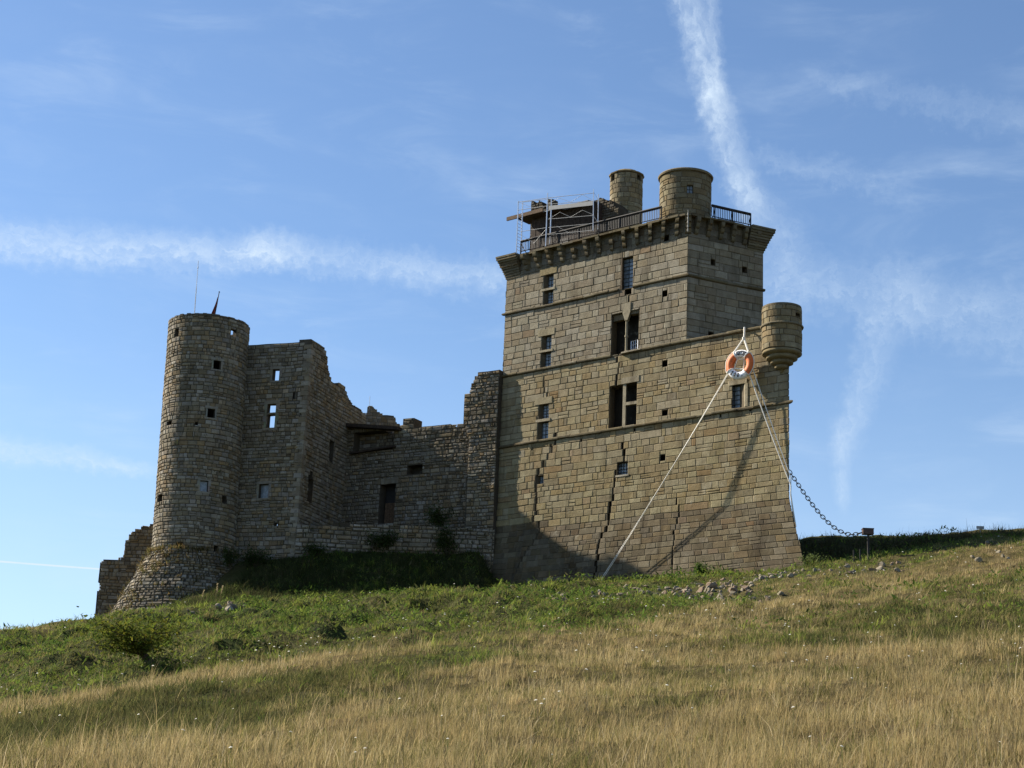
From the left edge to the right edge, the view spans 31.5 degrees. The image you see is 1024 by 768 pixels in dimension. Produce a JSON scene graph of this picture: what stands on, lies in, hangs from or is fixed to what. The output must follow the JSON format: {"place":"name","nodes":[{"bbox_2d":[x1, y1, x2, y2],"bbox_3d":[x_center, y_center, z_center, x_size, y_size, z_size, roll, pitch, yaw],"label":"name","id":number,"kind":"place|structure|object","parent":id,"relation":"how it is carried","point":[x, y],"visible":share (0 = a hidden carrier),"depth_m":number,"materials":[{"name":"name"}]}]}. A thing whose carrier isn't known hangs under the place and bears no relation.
{"place":"outdoors","nodes":[
{"label":"outdoors","id":0,"kind":"place"},
{"bbox_2d":[0,528,1023,767],"bbox_3d":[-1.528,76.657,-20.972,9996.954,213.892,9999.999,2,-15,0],"label":"ground","id":1,"kind":"structure","parent":0,"point":[234,572],"depth_m":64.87,"materials":[{"name":"green plant"}]},
{"bbox_2d":[95,524,152,617],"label":"broken wall","id":2,"kind":"structure","parent":1,"relation":"on","point":[113,574],"depth_m":125.95,"materials":[{"name":"grey stone"}]},
{"bbox_2d":[47,605,207,666],"bbox_3d":[-13.707,9.130,65.407,5.585,2.638,5.228,2,-15,0],"label":"bush","id":3,"kind":"object","parent":1,"relation":"on","point":[136,642],"visible":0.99,"depth_m":64.69,"materials":[{"name":"green plant"}]},
{"bbox_2d":[109,313,249,614],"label":"round tower","id":4,"kind":"structure","parent":1,"relation":"on","point":[204,388],"depth_m":122.23,"materials":[{"name":"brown stone"}]},
{"bbox_2d":[194,261,198,313],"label":"mast","id":5,"kind":"object","parent":4,"relation":"on","point":[196,287],"visible":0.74,"depth_m":128.90,"materials":[{"name":"grey metal"}]},
{"bbox_2d":[197,477,210,493],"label":"window","id":6,"kind":"structure","parent":4,"relation":"in","point":[199,478],"depth_m":121.22,"materials":[{"name":"grey stone"}]},
{"bbox_2d":[205,405,217,419],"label":"window","id":7,"kind":"structure","parent":4,"relation":"in","point":[206,406],"depth_m":122.64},
{"bbox_2d":[211,291,219,314],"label":"flag","id":8,"kind":"object","parent":4,"relation":"attached to","point":[214,309],"visible":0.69,"depth_m":127.51,"materials":[{"name":"fabric"}]},
{"bbox_2d":[211,357,223,371],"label":"window","id":9,"kind":"structure","parent":4,"relation":"in","point":[212,358],"depth_m":123.58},
{"bbox_2d":[215,603,221,610],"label":"rubble stone","id":10,"kind":"object","parent":1,"relation":"on","point":[219,606],"visible":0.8,"depth_m":99.69,"materials":[{"name":"grey stone"}]},
{"bbox_2d":[225,605,233,610],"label":"rubble stone","id":11,"kind":"object","parent":1,"relation":"on","point":[227,608],"visible":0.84,"depth_m":97.74,"materials":[{"name":"grey stone"}]},
{"bbox_2d":[219,541,244,569],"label":"bush","id":12,"kind":"object","parent":1,"relation":"on","point":[229,560],"visible":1,"depth_m":118.94,"materials":[{"name":"green plant"}]},
{"bbox_2d":[237,544,276,567],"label":"bush","id":13,"kind":"object","parent":1,"relation":"on","point":[254,559],"visible":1,"depth_m":119.96,"materials":[{"name":"green plant"}]},
{"bbox_2d":[105,427,485,613],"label":"wall tufts","id":14,"kind":"object","parent":1,"relation":"on","point":[150,549],"visible":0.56,"depth_m":119.77,"materials":[{"name":"green plant"}]},
{"bbox_2d":[235,339,365,562],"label":"ruined hall","id":15,"kind":"structure","parent":1,"relation":"on","point":[292,466],"depth_m":124.48,"materials":[{"name":"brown stone"}]},
{"bbox_2d":[256,481,271,499],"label":"window","id":16,"kind":"structure","parent":15,"relation":"in","point":[265,489],"depth_m":123.30,"materials":[{"name":"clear glass"}]},
{"bbox_2d":[262,400,279,429],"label":"window","id":17,"kind":"structure","parent":15,"relation":"in","point":[267,402],"depth_m":124.54,"materials":[{"name":"grey stone"}]},
{"bbox_2d":[269,366,282,382],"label":"window","id":18,"kind":"structure","parent":15,"relation":"in","point":[271,367],"depth_m":125.28,"materials":[{"name":"grey stone"}]},
{"bbox_2d":[301,537,327,557],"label":"bush","id":19,"kind":"object","parent":1,"relation":"on","point":[315,550],"visible":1,"depth_m":120.22,"materials":[{"name":"green plant"}]},
{"bbox_2d":[158,542,506,607],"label":"bank growth","id":20,"kind":"object","parent":1,"relation":"on","point":[197,599],"visible":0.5,"depth_m":117.52,"materials":[{"name":"green plant"}]},
{"bbox_2d":[350,400,399,431],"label":"gable fragment","id":21,"kind":"object","parent":1,"relation":"on","point":[373,416],"visible":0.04,"depth_m":136.46,"materials":[{"name":"stone"}]},
{"bbox_2d":[361,526,402,552],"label":"bush","id":22,"kind":"object","parent":1,"relation":"on","point":[382,543],"visible":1,"depth_m":120.54,"materials":[{"name":"green plant"}]},
{"bbox_2d":[294,522,494,564],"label":"retaining wall","id":23,"kind":"structure","parent":1,"relation":"on","point":[348,542],"depth_m":121.16,"materials":[{"name":"grey stone"}]},
{"bbox_2d":[341,370,502,570],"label":"curtain wall","id":24,"kind":"structure","parent":1,"relation":"on","point":[407,471],"depth_m":125.67,"materials":[{"name":"stone"}]},
{"bbox_2d":[378,477,397,522],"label":"doorway","id":25,"kind":"structure","parent":24,"relation":"in","point":[390,491],"depth_m":127.31,"materials":[{"name":"wood"}]},
{"bbox_2d":[433,524,463,554],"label":"bush","id":26,"kind":"object","parent":1,"relation":"on","point":[444,542],"visible":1,"depth_m":120.70,"materials":[{"name":"green plant"}]},
{"bbox_2d":[0,547,1021,767],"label":"wildflowers","id":27,"kind":"object","parent":1,"relation":"on","point":[585,668],"visible":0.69,"depth_m":52.05,"materials":[{"name":"white plant"}]},
{"bbox_2d":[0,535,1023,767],"bbox_3d":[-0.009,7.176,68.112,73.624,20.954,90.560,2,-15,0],"label":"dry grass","id":28,"kind":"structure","parent":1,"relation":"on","point":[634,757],"depth_m":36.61,"materials":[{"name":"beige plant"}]},
{"bbox_2d":[0,529,1023,731],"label":"green grass","id":29,"kind":"structure","parent":1,"relation":"on","point":[542,602],"depth_m":80.14,"materials":[{"name":"green plant"}]},
{"bbox_2d":[0,525,1023,700],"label":"undergrowth","id":30,"kind":"object","parent":1,"relation":"on","point":[113,664],"visible":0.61,"depth_m":83.01,"materials":[{"name":"green plant"}]},
{"bbox_2d":[490,167,804,584],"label":"castle keep","id":31,"kind":"structure","parent":1,"relation":"on","point":[621,344],"depth_m":117.16,"materials":[{"name":"beige stone"}]},
{"bbox_2d":[529,201,546,251],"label":"chimney stump","id":32,"kind":"object","parent":31,"relation":"on","point":[539,204],"visible":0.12,"depth_m":130.49,"materials":[{"name":"grey stone"}]},
{"bbox_2d":[534,396,552,422],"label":"window","id":33,"kind":"structure","parent":31,"relation":"in","point":[544,400],"depth_m":121.54,"materials":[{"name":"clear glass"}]},
{"bbox_2d":[542,422,548,438],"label":"window","id":34,"kind":"structure","parent":31,"relation":"in","point":[544,425],"depth_m":121.33,"materials":[{"name":"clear glass"}]},
{"bbox_2d":[538,327,554,352],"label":"window","id":35,"kind":"structure","parent":31,"relation":"in","point":[550,331],"depth_m":122.82,"materials":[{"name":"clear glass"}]},
{"bbox_2d":[545,353,550,366],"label":"window","id":36,"kind":"structure","parent":31,"relation":"in","point":[547,356],"depth_m":122.61,"materials":[{"name":"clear glass"}]},
{"bbox_2d":[540,266,556,291],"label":"window","id":37,"kind":"structure","parent":31,"relation":"in","point":[550,270],"depth_m":123.97,"materials":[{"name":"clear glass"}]},
{"bbox_2d":[548,291,552,303],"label":"window","id":38,"kind":"structure","parent":31,"relation":"in","point":[550,298],"depth_m":123.76,"materials":[{"name":"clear glass"}]},
{"bbox_2d":[506,200,602,250],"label":"roof hut","id":39,"kind":"object","parent":31,"relation":"on","point":[536,218],"visible":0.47,"depth_m":126.92,"materials":[{"name":"wood"}]},
{"bbox_2d":[548,199,557,209],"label":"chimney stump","id":40,"kind":"object","parent":39,"relation":"on","point":[553,202],"visible":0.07,"depth_m":129.81,"materials":[{"name":"grey stone"}]},
{"bbox_2d":[516,189,598,253],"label":"scaffold","id":41,"kind":"object","parent":31,"relation":"on","point":[573,204],"visible":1,"depth_m":124.06,"materials":[{"name":"metal"}]},
{"bbox_2d":[594,198,631,232],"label":"wall stub","id":42,"kind":"object","parent":31,"relation":"on","point":[611,209],"depth_m":125.13,"materials":[{"name":"stone"}]},
{"bbox_2d":[615,462,628,476],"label":"window","id":43,"kind":"structure","parent":31,"relation":"in","point":[623,467],"depth_m":116.23,"materials":[{"name":"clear glass"}]},
{"bbox_2d":[620,258,632,289],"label":"window","id":44,"kind":"structure","parent":31,"relation":"in","point":[628,263],"depth_m":119.72,"materials":[{"name":"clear glass"}]},
{"bbox_2d":[613,302,639,354],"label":"window","id":45,"kind":"structure","parent":31,"relation":"in","point":[627,325],"depth_m":119.02,"materials":[{"name":"stone"}]},
{"bbox_2d":[614,375,638,427],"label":"window","id":46,"kind":"structure","parent":31,"relation":"in","point":[625,398],"depth_m":117.63,"materials":[{"name":"black glass"}]},
{"bbox_2d":[728,378,747,407],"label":"window","id":47,"kind":"structure","parent":31,"relation":"in","point":[735,390],"depth_m":111.67,"materials":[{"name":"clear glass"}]},
{"bbox_2d":[788,469,861,536],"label":"chain","id":48,"kind":"object","parent":31,"relation":"hanging from","point":[853,534],"visible":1,"depth_m":105.11,"materials":[{"name":"grey metal"}]},
{"bbox_2d":[690,560,710,575],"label":"bush","id":49,"kind":"object","parent":1,"relation":"on","point":[698,567],"visible":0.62,"depth_m":108.31,"materials":[{"name":"green plant"}]},
{"bbox_2d":[706,582,716,588],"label":"rubble stone","id":50,"kind":"object","parent":1,"relation":"on","point":[712,585],"visible":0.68,"depth_m":94.19,"materials":[{"name":"beige stone"}]},
{"bbox_2d":[728,587,737,591],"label":"rubble stone","id":51,"kind":"object","parent":1,"relation":"on","point":[730,589],"visible":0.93,"depth_m":89.13,"materials":[{"name":"beige stone"}]},
{"bbox_2d":[798,552,824,566],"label":"bush","id":52,"kind":"object","parent":1,"relation":"on","point":[810,558],"visible":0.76,"depth_m":104.07,"materials":[{"name":"green plant"}]},
{"bbox_2d":[853,528,873,561],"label":"chain post","id":53,"kind":"object","parent":1,"relation":"on","point":[867,531],"visible":0.8,"depth_m":102.15,"materials":[{"name":"metal"}]},
{"bbox_2d":[799,520,1023,561],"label":"dark growth","id":54,"kind":"object","parent":1,"relation":"on","point":[966,534],"visible":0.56,"depth_m":114.54,"materials":[{"name":"green plant"}]},
{"bbox_2d":[975,557,982,561],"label":"rubble stone","id":55,"kind":"object","parent":1,"relation":"on","point":[978,559],"visible":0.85,"depth_m":92.76,"materials":[{"name":"beige stone"}]},
{"bbox_2d":[0,0,1023,628],"label":"sky","id":56,"kind":"structure","parent":0,"point":[347,177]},
{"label":"wall hook","id":57,"kind":"object","parent":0,"visible":0},
{"bbox_2d":[743,339,748,351],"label":"rope","id":58,"kind":"object","parent":57,"relation":"hanging from","point":[746,345],"visible":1,"depth_m":111.10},
{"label":"rope","id":59,"kind":"object","parent":57,"relation":"hanging from","visible":0},
{"bbox_2d":[725,350,754,379],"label":"lifebuoy","id":60,"kind":"object","parent":59,"relation":"hanging from","point":[733,358],"visible":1,"depth_m":110.84,"materials":[{"name":"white plastic"}]},
{"bbox_2d":[602,374,728,577],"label":"rope","id":61,"kind":"object","parent":60,"relation":"attached to","point":[666,476],"visible":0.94,"depth_m":112.18,"materials":[{"name":"beige fabric"}]},
{"bbox_2d":[749,375,794,521],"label":"rope","id":62,"kind":"object","parent":60,"relation":"hanging from","point":[774,443],"visible":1,"depth_m":108.51,"materials":[{"name":"beige fabric"}]},
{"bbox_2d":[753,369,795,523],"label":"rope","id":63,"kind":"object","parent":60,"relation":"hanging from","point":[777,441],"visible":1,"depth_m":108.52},
{"label":"terrace","id":64,"kind":"structure","parent":0,"visible":0},
{"bbox_2d":[418,496,459,526],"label":"bush","id":65,"kind":"object","parent":64,"relation":"on","point":[437,514],"visible":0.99,"depth_m":122.06,"materials":[{"name":"green plant"}]}
]}

